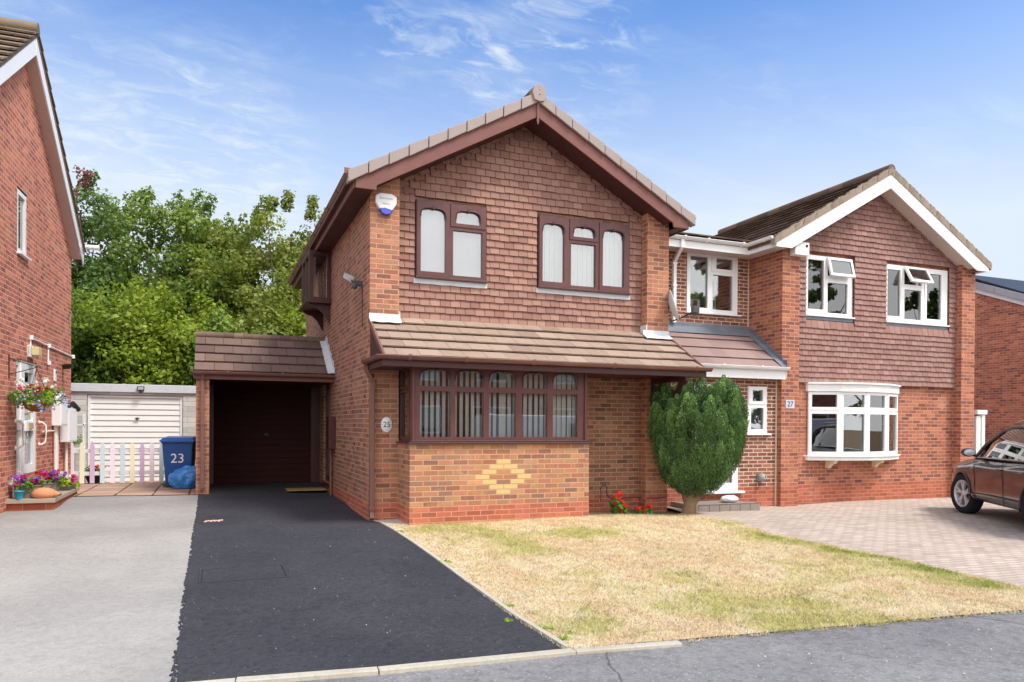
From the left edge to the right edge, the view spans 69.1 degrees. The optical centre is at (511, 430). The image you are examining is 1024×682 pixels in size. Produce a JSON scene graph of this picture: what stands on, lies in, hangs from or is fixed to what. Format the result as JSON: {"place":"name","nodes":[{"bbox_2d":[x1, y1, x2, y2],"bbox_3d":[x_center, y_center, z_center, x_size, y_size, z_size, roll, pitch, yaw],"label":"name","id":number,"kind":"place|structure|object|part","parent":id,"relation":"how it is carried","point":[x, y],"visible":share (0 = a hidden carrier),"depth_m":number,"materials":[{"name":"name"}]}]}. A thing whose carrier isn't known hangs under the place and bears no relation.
{"place":"outdoors","nodes":[
{"label":"outdoors","id":0,"kind":"place"},
{"bbox_2d":[0,495,197,681],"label":"driveway","id":1,"kind":"structure","parent":0,"point":[92,588],"depth_m":6.80,"materials":[{"name":"concrete"}]},
{"bbox_2d":[169,495,199,681],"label":"asphalt edge","id":2,"kind":"object","parent":1,"relation":"on","point":[174,667],"visible":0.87,"depth_m":6.11,"materials":[{"name":"black asphalt"}]},
{"bbox_2d":[74,480,195,495],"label":"patio","id":3,"kind":"structure","parent":0,"point":[128,488],"depth_m":14.27,"materials":[{"name":"beige stone"}]},
{"bbox_2d":[72,414,85,483],"bbox_3d":[-9.231,0.399,15.699,0.361,1.500,0.269,0,0,-22],"label":"plant stand","id":4,"kind":"object","parent":3,"relation":"on","point":[78,441],"visible":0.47,"depth_m":15.77,"materials":[{"name":"white plastic"}]},
{"bbox_2d":[84,464,105,483],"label":"potted flowers","id":5,"kind":"object","parent":3,"relation":"on","point":[97,477],"visible":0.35,"depth_m":15.73,"materials":[{"name":"red plant"}]},
{"bbox_2d":[71,441,164,483],"bbox_3d":[-8.319,0.727,15.737,2.230,0.996,0.120,0,0,-22],"label":"picket fence","id":6,"kind":"object","parent":3,"relation":"on","point":[112,472],"visible":0.68,"depth_m":15.69,"materials":[{"name":"paint"}]},
{"bbox_2d":[159,436,195,483],"bbox_3d":[-6.697,0.622,14.980,0.630,1.000,0.788,0,0,-16],"label":"wheelie bin","id":7,"kind":"object","parent":3,"relation":"on","point":[179,452],"visible":0.79,"depth_m":14.70,"materials":[{"name":"blue plastic"}]},
{"bbox_2d":[168,465,195,487],"bbox_3d":[-6.419,0.905,14.570,0.598,0.451,0.448,0,0,-22],"label":"carrier bag","id":8,"kind":"object","parent":3,"relation":"on","point":[184,476],"visible":0.88,"depth_m":14.43,"materials":[{"name":"blue plastic"}]},
{"bbox_2d":[177,482,564,681],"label":"asphalt drive","id":9,"kind":"structure","parent":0,"point":[426,608],"depth_m":6.52,"materials":[{"name":"black asphalt"}]},
{"bbox_2d":[199,564,288,582],"bbox_3d":[-2.699,1.456,7.467,0.820,0.052,0.690,0,0,-22],"label":"manhole cover","id":10,"kind":"object","parent":9,"relation":"on","point":[241,573],"visible":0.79,"depth_m":7.44,"materials":[{"name":"metal"}]},
{"bbox_2d":[285,487,326,490],"bbox_3d":[-4.137,1.183,14.899,0.750,0.018,0.500,0,0,-22],"label":"door mat","id":11,"kind":"object","parent":9,"relation":"on","point":[304,489],"depth_m":14.75,"materials":[{"name":"brown fabric"}]},
{"bbox_2d":[77,494,680,647],"bbox_3d":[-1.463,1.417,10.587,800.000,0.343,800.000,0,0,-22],"label":"ground","id":12,"kind":"structure","parent":0,"point":[668,512],"depth_m":12.84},
{"bbox_2d":[6,487,79,510],"bbox_3d":[-7.640,1.188,12.177,0.640,0.330,2.240,0,0,-22],"label":"garden step","id":13,"kind":"object","parent":12,"relation":"on","point":[28,504],"visible":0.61,"depth_m":11.22,"materials":[{"name":"brick"}]},
{"bbox_2d":[13,471,22,498],"bbox_3d":[-7.471,0.823,11.250,0.140,0.415,0.140,0,0,-22],"label":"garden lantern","id":14,"kind":"object","parent":13,"relation":"on","point":[14,484],"visible":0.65,"depth_m":11.20,"materials":[{"name":"paint"}]},
{"bbox_2d":[13,490,24,499],"bbox_3d":[-7.375,0.969,11.118,0.148,0.125,0.146,0,0,-22],"label":"plant pot","id":15,"kind":"object","parent":13,"relation":"on","point":[18,494],"visible":1,"depth_m":11.07,"materials":[{"name":"teal ceramic"}]},
{"bbox_2d":[8,471,49,497],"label":"potted flowers","id":16,"kind":"object","parent":13,"relation":"on","point":[27,484],"visible":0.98,"depth_m":11.24,"materials":[{"name":"purple plant"}]},
{"bbox_2d":[31,487,59,498],"bbox_3d":[-7.111,0.952,11.332,0.390,0.160,0.248,0,0,-22],"label":"clay ornament","id":17,"kind":"object","parent":13,"relation":"on","point":[41,493],"visible":1,"depth_m":11.24,"materials":[{"name":"ceramic"}]},
{"bbox_2d":[34,469,66,491],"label":"potted flowers","id":18,"kind":"object","parent":13,"relation":"on","point":[54,481],"visible":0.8,"depth_m":11.90,"materials":[{"name":"purple plant"}]},
{"bbox_2d":[54,468,79,490],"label":"potted flowers","id":19,"kind":"object","parent":13,"relation":"on","point":[70,482],"visible":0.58,"depth_m":12.61,"materials":[{"name":"green plant"}]},
{"bbox_2d":[0,16,99,513],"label":"brick house","id":20,"kind":"structure","parent":12,"relation":"on","point":[42,244],"depth_m":12.25,"materials":[{"name":"brick"}]},
{"bbox_2d":[15,419,23,449],"bbox_3d":[-7.618,0.068,11.497,0.116,0.490,0.071,0,0,-20],"label":"grab rail","id":21,"kind":"object","parent":20,"relation":"attached to","point":[22,423],"visible":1,"depth_m":11.51,"materials":[{"name":"white plastic"}]},
{"bbox_2d":[8,354,40,377],"bbox_3d":[-7.355,-0.959,11.208,0.423,0.360,0.025,0,0,-20],"label":"basket bracket","id":22,"kind":"object","parent":20,"relation":"attached to","point":[9,358],"visible":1,"depth_m":11.15,"materials":[{"name":"black metal"}]},
{"bbox_2d":[7,368,69,411],"bbox_3d":[-7.200,-0.604,11.277,0.843,0.670,0.835,0,0,-22],"label":"hanging basket","id":23,"kind":"object","parent":22,"relation":"hanging from","point":[29,397],"visible":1,"depth_m":11.14,"materials":[{"name":"wicker"}]},
{"bbox_2d":[17,188,31,261],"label":"window","id":24,"kind":"structure","parent":20,"relation":"in","point":[21,199],"depth_m":11.85,"materials":[{"name":"white plastic"}]},
{"bbox_2d":[16,359,35,474],"bbox_3d":[-7.915,-0.208,12.107,0.192,1.840,1.225,0,0,-20],"label":"back door","id":25,"kind":"structure","parent":20,"relation":"in","point":[26,455],"depth_m":12.15,"materials":[{"name":"white plastic"}]},
{"bbox_2d":[27,345,41,357],"bbox_3d":[-7.866,-1.294,12.245,0.150,0.190,0.280,0,0,-20],"label":"wall lamp","id":26,"kind":"object","parent":20,"relation":"attached to","point":[36,351],"visible":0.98,"depth_m":12.19,"materials":[{"name":"plastic"}]},
{"bbox_2d":[38,420,46,445],"bbox_3d":[-8.102,0.056,12.832,0.116,0.450,0.071,0,0,-20],"label":"grab rail","id":27,"kind":"object","parent":20,"relation":"attached to","point":[43,423],"visible":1,"depth_m":12.85,"materials":[{"name":"white plastic"}]},
{"bbox_2d":[53,369,56,380],"bbox_3d":[-8.502,-1.024,13.836,0.039,0.220,0.120,0,0,-20],"label":"door bell","id":28,"kind":"object","parent":20,"relation":"attached to","point":[54,374],"depth_m":13.78,"materials":[{"name":"white plastic"}]},
{"bbox_2d":[51,398,67,425],"bbox_3d":[-8.461,-0.354,13.910,0.171,0.540,0.520,0,0,-20],"label":"meter box","id":29,"kind":"object","parent":20,"relation":"attached to","point":[59,415],"visible":0.65,"depth_m":13.68,"materials":[{"name":"white plastic"}]},
{"bbox_2d":[62,400,67,423],"bbox_3d":[-8.389,-0.354,13.936,0.006,0.480,0.460,0,0,-20],"label":"door","id":30,"kind":"structure","parent":29,"relation":"in","point":[64,408],"depth_m":13.91,"materials":[{"name":"white plastic"}]},
{"bbox_2d":[62,364,73,368],"bbox_3d":[-8.612,-1.238,14.425,0.373,0.105,0.110,1,0,28],"label":"security camera","id":31,"kind":"object","parent":20,"relation":"attached to","point":[67,366],"visible":1,"depth_m":14.37,"materials":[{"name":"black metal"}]},
{"bbox_2d":[60,408,76,441],"bbox_3d":[-8.726,-0.100,14.636,0.171,0.660,0.740,0,0,-20],"label":"meter box","id":32,"kind":"object","parent":20,"relation":"attached to","point":[68,432],"visible":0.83,"depth_m":14.40,"materials":[{"name":"white plastic"}]},
{"bbox_2d":[69,410,76,440],"bbox_3d":[-8.654,-0.100,14.662,0.006,0.600,0.680,0,0,-20],"label":"door","id":33,"kind":"structure","parent":32,"relation":"in","point":[73,413],"depth_m":14.65,"materials":[{"name":"white plastic"}]},
{"bbox_2d":[71,165,135,382],"bbox_3d":[-14.389,-3.759,24.777,5.474,10.068,5.172,1,0,27],"label":"broadleaf tree","id":34,"kind":"object","parent":12,"relation":"on","point":[99,216],"visible":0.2,"depth_m":24.51,"materials":[{"name":"green plant"}]},
{"bbox_2d":[71,281,138,383],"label":"bushy tree","id":35,"kind":"object","parent":12,"relation":"on","point":[104,376],"visible":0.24,"depth_m":21.71,"materials":[{"name":"green plant"}]},
{"bbox_2d":[71,256,182,383],"bbox_3d":[-12.563,-2.110,23.541,4.371,6.812,4.193,0,0,-5],"label":"bushy tree","id":36,"kind":"object","parent":12,"relation":"on","point":[90,285],"visible":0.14,"depth_m":23.41,"materials":[{"name":"green plant"}]},
{"bbox_2d":[71,383,195,481],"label":"garage","id":37,"kind":"structure","parent":12,"relation":"on","point":[126,414],"depth_m":16.62,"materials":[{"name":"white concrete"}]},
{"bbox_2d":[91,397,179,481],"bbox_3d":[-8.430,0.218,16.674,1.800,1.880,0.110,0,0,-22],"label":"garage door","id":38,"kind":"structure","parent":37,"relation":"in","point":[137,421],"depth_m":16.65,"materials":[{"name":"white metal"}]},
{"bbox_2d":[137,386,143,392],"bbox_3d":[-8.279,-0.905,16.577,0.140,0.150,0.063,0,0,-22],"label":"security light","id":39,"kind":"object","parent":37,"relation":"attached to","point":[140,387],"visible":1,"depth_m":16.55,"materials":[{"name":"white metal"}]},
{"bbox_2d":[71,185,196,369],"bbox_3d":[-13.118,-3.682,26.098,4.281,9.915,5.920,0,0,-22],"label":"broadleaf tree","id":40,"kind":"object","parent":12,"relation":"on","point":[134,249],"visible":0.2,"depth_m":25.33,"materials":[{"name":"green plant"}]},
{"bbox_2d":[71,273,205,385],"bbox_3d":[-11.340,-1.754,22.384,4.324,6.130,3.691,0,0,-22],"label":"bushy tree","id":41,"kind":"object","parent":12,"relation":"on","point":[149,308],"visible":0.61,"depth_m":21.75,"materials":[{"name":"green plant"}]},
{"bbox_2d":[132,290,249,385],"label":"bushy tree","id":42,"kind":"object","parent":12,"relation":"on","point":[202,307],"visible":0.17,"depth_m":22.99,"materials":[{"name":"green plant"}]},
{"bbox_2d":[141,188,261,374],"bbox_3d":[-11.645,-3.757,27.372,4.608,10.066,5.951,0,0,-22],"label":"broadleaf tree","id":43,"kind":"object","parent":12,"relation":"on","point":[184,212],"visible":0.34,"depth_m":26.31,"materials":[{"name":"green plant"}]},
{"bbox_2d":[172,307,267,385],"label":"bushy tree","id":44,"kind":"object","parent":12,"relation":"on","point":[216,321],"visible":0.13,"depth_m":22.30,"materials":[{"name":"green plant"}]},
{"bbox_2d":[175,218,279,358],"bbox_3d":[-9.794,-3.462,28.224,6.142,9.489,5.703,0,0,-22],"label":"broadleaf tree","id":45,"kind":"object","parent":12,"relation":"on","point":[221,243],"visible":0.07,"depth_m":26.81,"materials":[{"name":"green plant"}]},
{"bbox_2d":[185,189,319,333],"bbox_3d":[-8.380,-3.694,27.223,6.579,9.984,5.105,0,0,-22],"label":"broadleaf tree","id":46,"kind":"object","parent":12,"relation":"on","point":[242,268],"visible":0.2,"depth_m":26.05,"materials":[{"name":"green plant"}]},
{"bbox_2d":[212,268,305,335],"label":"bushy tree","id":47,"kind":"object","parent":12,"relation":"on","point":[271,307],"visible":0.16,"depth_m":23.71,"materials":[{"name":"green plant"}]},
{"bbox_2d":[192,331,334,494],"bbox_3d":[-5.075,-0.194,15.038,2.523,3.488,2.820,0,0,-22],"label":"carport","id":48,"kind":"object","parent":12,"relation":"on","point":[257,408],"visible":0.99,"depth_m":15.57,"materials":[{"name":"orange brick"}]},
{"bbox_2d":[213,384,310,483],"bbox_3d":[-5.305,0.093,15.859,1.970,2.100,0.110,0,0,-22],"label":"garage door","id":49,"kind":"structure","parent":48,"relation":"in","point":[262,433],"depth_m":15.86,"materials":[{"name":"brown plastic"}]},
{"bbox_2d":[245,194,324,333],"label":"broadleaf tree","id":50,"kind":"object","parent":12,"relation":"on","point":[310,214],"visible":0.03,"depth_m":27.34,"materials":[{"name":"green plant"}]},
{"bbox_2d":[270,305,305,336],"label":"bushy tree","id":51,"kind":"object","parent":12,"relation":"on","point":[299,326],"visible":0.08,"depth_m":23.54,"materials":[{"name":"green plant"}]},
{"bbox_2d":[193,640,681,681],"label":"kerb","id":52,"kind":"structure","parent":12,"relation":"on","point":[363,671],"depth_m":4.90,"materials":[{"name":"concrete"}]},
{"bbox_2d":[380,522,568,646],"bbox_3d":[-0.767,1.490,8.096,0.061,0.268,5.985,0,0,-23],"label":"lawn edging","id":53,"kind":"object","parent":12,"relation":"on","point":[514,613],"visible":0.44,"depth_m":6.77,"materials":[{"name":"concrete"}]},
{"bbox_2d":[287,84,712,524],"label":"brick house","id":54,"kind":"structure","parent":12,"relation":"on","point":[502,343],"depth_m":11.91,"materials":[{"name":"brick"}]},
{"bbox_2d":[298,249,331,330],"bbox_3d":[-4.064,-2.831,15.279,0.501,1.452,1.420,0,0,-22],"label":"oriel window","id":55,"kind":"structure","parent":54,"relation":"in","point":[313,306],"depth_m":14.81,"materials":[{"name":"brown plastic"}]},
{"bbox_2d":[325,384,329,480],"bbox_3d":[-3.779,0.057,15.324,0.150,2.040,0.900,0,0,-22],"label":"side door","id":56,"kind":"structure","parent":54,"relation":"in","point":[328,385],"depth_m":15.61,"materials":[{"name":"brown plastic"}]},
{"bbox_2d":[343,273,362,288],"bbox_3d":[-2.520,-2.343,11.699,0.294,0.283,0.272,0,0,-22],"label":"floodlight","id":57,"kind":"object","parent":54,"relation":"attached to","point":[348,277],"visible":1,"depth_m":11.64,"materials":[{"name":"silver metal"}]},
{"bbox_2d":[375,193,396,215],"bbox_3d":[-1.892,-3.385,11.145,0.320,0.320,0.078,0,0,-22],"label":"alarm box","id":58,"kind":"object","parent":54,"relation":"attached to","point":[385,203],"visible":1,"depth_m":11.11,"materials":[{"name":"white plastic"}]},
{"bbox_2d":[381,417,391,432],"bbox_3d":[-1.891,-0.083,11.208,0.176,0.235,0.022,0,0,-22],"label":"house number plaque","id":59,"kind":"object","parent":54,"relation":"attached to","point":[386,424],"visible":1,"depth_m":11.20,"materials":[{"name":"white ceramic"}]},
{"bbox_2d":[413,199,487,288],"bbox_3d":[-0.985,-2.941,11.819,1.215,1.322,0.255,0,0,-22],"label":"window","id":60,"kind":"structure","parent":54,"relation":"in","point":[450,238],"depth_m":11.82,"materials":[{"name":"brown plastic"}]},
{"bbox_2d":[415,367,583,440],"bbox_3d":[-0.155,-0.378,11.216,2.797,1.069,0.158,0,0,-22],"label":"bay window","id":61,"kind":"structure","parent":54,"relation":"in","point":[549,391],"depth_m":11.25,"materials":[{"name":"brown plastic"}]},
{"bbox_2d":[535,215,630,299],"bbox_3d":[1.214,-2.933,12.692,1.794,1.321,0.235,0,0,-22],"label":"window","id":62,"kind":"structure","parent":54,"relation":"in","point":[561,278],"depth_m":12.72,"materials":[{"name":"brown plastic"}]},
{"bbox_2d":[668,290,699,321],"bbox_3d":[2.942,-2.172,13.034,0.514,0.574,0.454,0,0,-22],"label":"satellite dish","id":63,"kind":"object","parent":54,"relation":"attached to","point":[695,310],"visible":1,"depth_m":12.90,"materials":[{"name":"white metal"}]},
{"bbox_2d":[607,491,628,514],"bbox_3d":[1.747,1.204,12.192,0.363,0.424,0.206,0,0,-7],"label":"geranium","id":64,"kind":"object","parent":12,"relation":"on","point":[617,506],"visible":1,"depth_m":12.16,"materials":[{"name":"red plant"}]},
{"bbox_2d":[634,503,652,514],"bbox_3d":[2.166,1.311,12.267,0.322,0.229,0.186,0,0,-3],"label":"geranium","id":65,"kind":"object","parent":12,"relation":"on","point":[646,509],"visible":0.97,"depth_m":12.24,"materials":[{"name":"red plant"}]},
{"bbox_2d":[647,374,749,515],"bbox_3d":[3.173,0.262,12.532,1.727,2.498,1.623,0,0,-22],"label":"conifer","id":66,"kind":"object","parent":12,"relation":"on","point":[713,455],"visible":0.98,"depth_m":12.08,"materials":[{"name":"green plant"}]},
{"bbox_2d":[667,164,991,508],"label":"brick house","id":67,"kind":"structure","parent":12,"relation":"on","point":[852,334],"depth_m":15.68,"materials":[{"name":"brick"}]},
{"bbox_2d":[685,253,741,316],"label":"window","id":68,"kind":"structure","parent":67,"relation":"in","point":[701,280],"depth_m":15.49,"materials":[{"name":"white plastic"}]},
{"bbox_2d":[694,384,744,493],"bbox_3d":[3.981,0.168,14.379,1.160,2.110,0.220,0,0,-22],"label":"front door","id":69,"kind":"structure","parent":67,"relation":"in","point":[730,486],"depth_m":14.47,"materials":[{"name":"white plastic"}]},
{"bbox_2d":[747,386,770,434],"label":"window","id":70,"kind":"structure","parent":67,"relation":"in","point":[756,396],"depth_m":14.74,"materials":[{"name":"white plastic"}]},
{"bbox_2d":[757,474,764,480],"bbox_3d":[4.932,0.937,14.714,0.140,0.150,0.164,0,0,-22],"label":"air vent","id":71,"kind":"object","parent":67,"relation":"attached to","point":[760,477],"visible":1,"depth_m":14.65,"materials":[{"name":"grey plastic"}]},
{"bbox_2d":[786,400,794,408],"bbox_3d":[5.564,-0.520,14.869,0.220,0.170,0.017,0,0,-22],"label":"house number plaque","id":72,"kind":"object","parent":67,"relation":"attached to","point":[790,403],"visible":1,"depth_m":14.87,"materials":[{"name":"white ceramic"}]},
{"bbox_2d":[790,242,808,256],"bbox_3d":[5.745,-3.609,14.825,0.360,0.260,0.178,0,0,-22],"label":"alarm box","id":73,"kind":"object","parent":67,"relation":"attached to","point":[801,249],"visible":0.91,"depth_m":14.77,"materials":[{"name":"white paint"}]},
{"bbox_2d":[807,391,840,455],"bbox_3d":[6.420,-0.138,15.308,0.658,1.320,0.076,0,0,2],"label":"bow window","id":74,"kind":"structure","parent":67,"relation":"in","point":[811,410],"depth_m":15.28,"materials":[{"name":"white plastic"}]},
{"bbox_2d":[806,254,855,322],"bbox_3d":[6.597,-2.945,15.515,1.320,1.335,0.369,0,0,-22],"label":"window","id":75,"kind":"structure","parent":67,"relation":"in","point":[829,279],"depth_m":15.46,"materials":[{"name":"white plastic"}]},
{"bbox_2d":[840,392,867,455],"bbox_3d":[7.057,-0.134,15.375,0.648,1.320,0.060,0,0,-13],"label":"bow window","id":76,"kind":"structure","parent":67,"relation":"in","point":[863,410],"depth_m":15.36,"materials":[{"name":"white plastic"}]},
{"bbox_2d":[867,392,886,454],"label":"bow window","id":77,"kind":"structure","parent":67,"relation":"in","point":[877,402],"depth_m":15.65,"materials":[{"name":"white plastic"}]},
{"bbox_2d":[887,393,897,454],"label":"bow window","id":78,"kind":"structure","parent":67,"relation":"in","point":[892,399],"depth_m":16.06,"materials":[{"name":"white plastic"}]},
{"bbox_2d":[886,264,949,329],"bbox_3d":[8.872,-2.836,16.610,1.920,1.530,0.875,0,0,-22],"label":"window","id":79,"kind":"structure","parent":67,"relation":"in","point":[916,297],"depth_m":16.41,"materials":[{"name":"white plastic"}]},
{"bbox_2d":[974,275,1023,442],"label":"brick house","id":80,"kind":"structure","parent":12,"relation":"on","point":[999,358],"depth_m":23.58,"materials":[{"name":"red brick"}]},
{"bbox_2d":[371,519,408,524],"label":"concrete slab","id":81,"kind":"structure","parent":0,"point":[392,521],"depth_m":10.97,"materials":[{"name":"beige concrete"}]},
{"bbox_2d":[0,0,1023,362],"label":"sky","id":82,"kind":"structure","parent":0,"point":[737,110],"materials":[{"name":"blue"}]},
{"bbox_2d":[235,610,1023,681],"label":"footway","id":83,"kind":"structure","parent":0,"point":[919,650],"depth_m":5.11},
{"bbox_2d":[390,513,1023,648],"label":"lawn","id":84,"kind":"structure","parent":0,"point":[663,593],"depth_m":7.33,"materials":[{"name":"beige plant"}]},
{"bbox_2d":[538,624,553,629],"bbox_3d":[0.253,1.559,5.837,0.174,0.059,0.171,0,0,-22],"label":"weed","id":85,"kind":"object","parent":84,"relation":"on","point":[549,627],"visible":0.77,"depth_m":5.83,"materials":[{"name":"green plant"}]},
{"bbox_2d":[557,631,575,640],"bbox_3d":[0.414,1.559,5.621,0.149,0.056,0.263,1,0,24],"label":"weed","id":86,"kind":"object","parent":84,"relation":"on","point":[565,636],"visible":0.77,"depth_m":5.56,"materials":[{"name":"green plant"}]},
{"bbox_2d":[667,497,998,515],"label":"block paving","id":87,"kind":"structure","parent":0,"point":[848,507],"depth_m":14.59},
{"bbox_2d":[671,500,759,511],"bbox_3d":[3.769,1.503,13.848,1.420,0.326,0.830,0,0,-22],"label":"door step","id":88,"kind":"object","parent":87,"relation":"on","point":[712,506],"depth_m":13.58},
{"bbox_2d":[720,495,738,501],"bbox_3d":[4.095,1.279,13.981,0.391,0.121,0.251,0,0,-22],"label":"plastic bag","id":89,"kind":"object","parent":88,"relation":"on","point":[730,498],"visible":1,"depth_m":13.89,"materials":[{"name":"white plastic"}]},
{"bbox_2d":[974,410,986,452],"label":"garden gate","id":90,"kind":"structure","parent":87,"relation":"on","point":[979,431],"depth_m":16.99,"materials":[{"name":"white paint"}]},
{"bbox_2d":[708,506,1023,586],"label":"block paving","id":91,"kind":"structure","parent":0,"point":[987,542],"depth_m":10.86,"materials":[{"name":"beige brick"}]},
{"bbox_2d":[951,420,1023,522],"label":"parked car","id":92,"kind":"object","parent":91,"relation":"on","point":[992,471],"visible":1,"depth_m":12.37,"materials":[{"name":"grey paint"}]},
{"bbox_3d":[8.740,0.210,11.511,1.780,0.615,3.071,0,0,13],"label":"window frame","id":93,"kind":"part","parent":92,"relation":"part of","materials":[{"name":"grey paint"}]},
{"bbox_3d":[8.740,0.220,11.510,1.800,0.555,3.140,0,0,13],"label":"window glass","id":94,"kind":"part","parent":92,"relation":"part of","materials":[{"name":"clear glass"}]}
]}

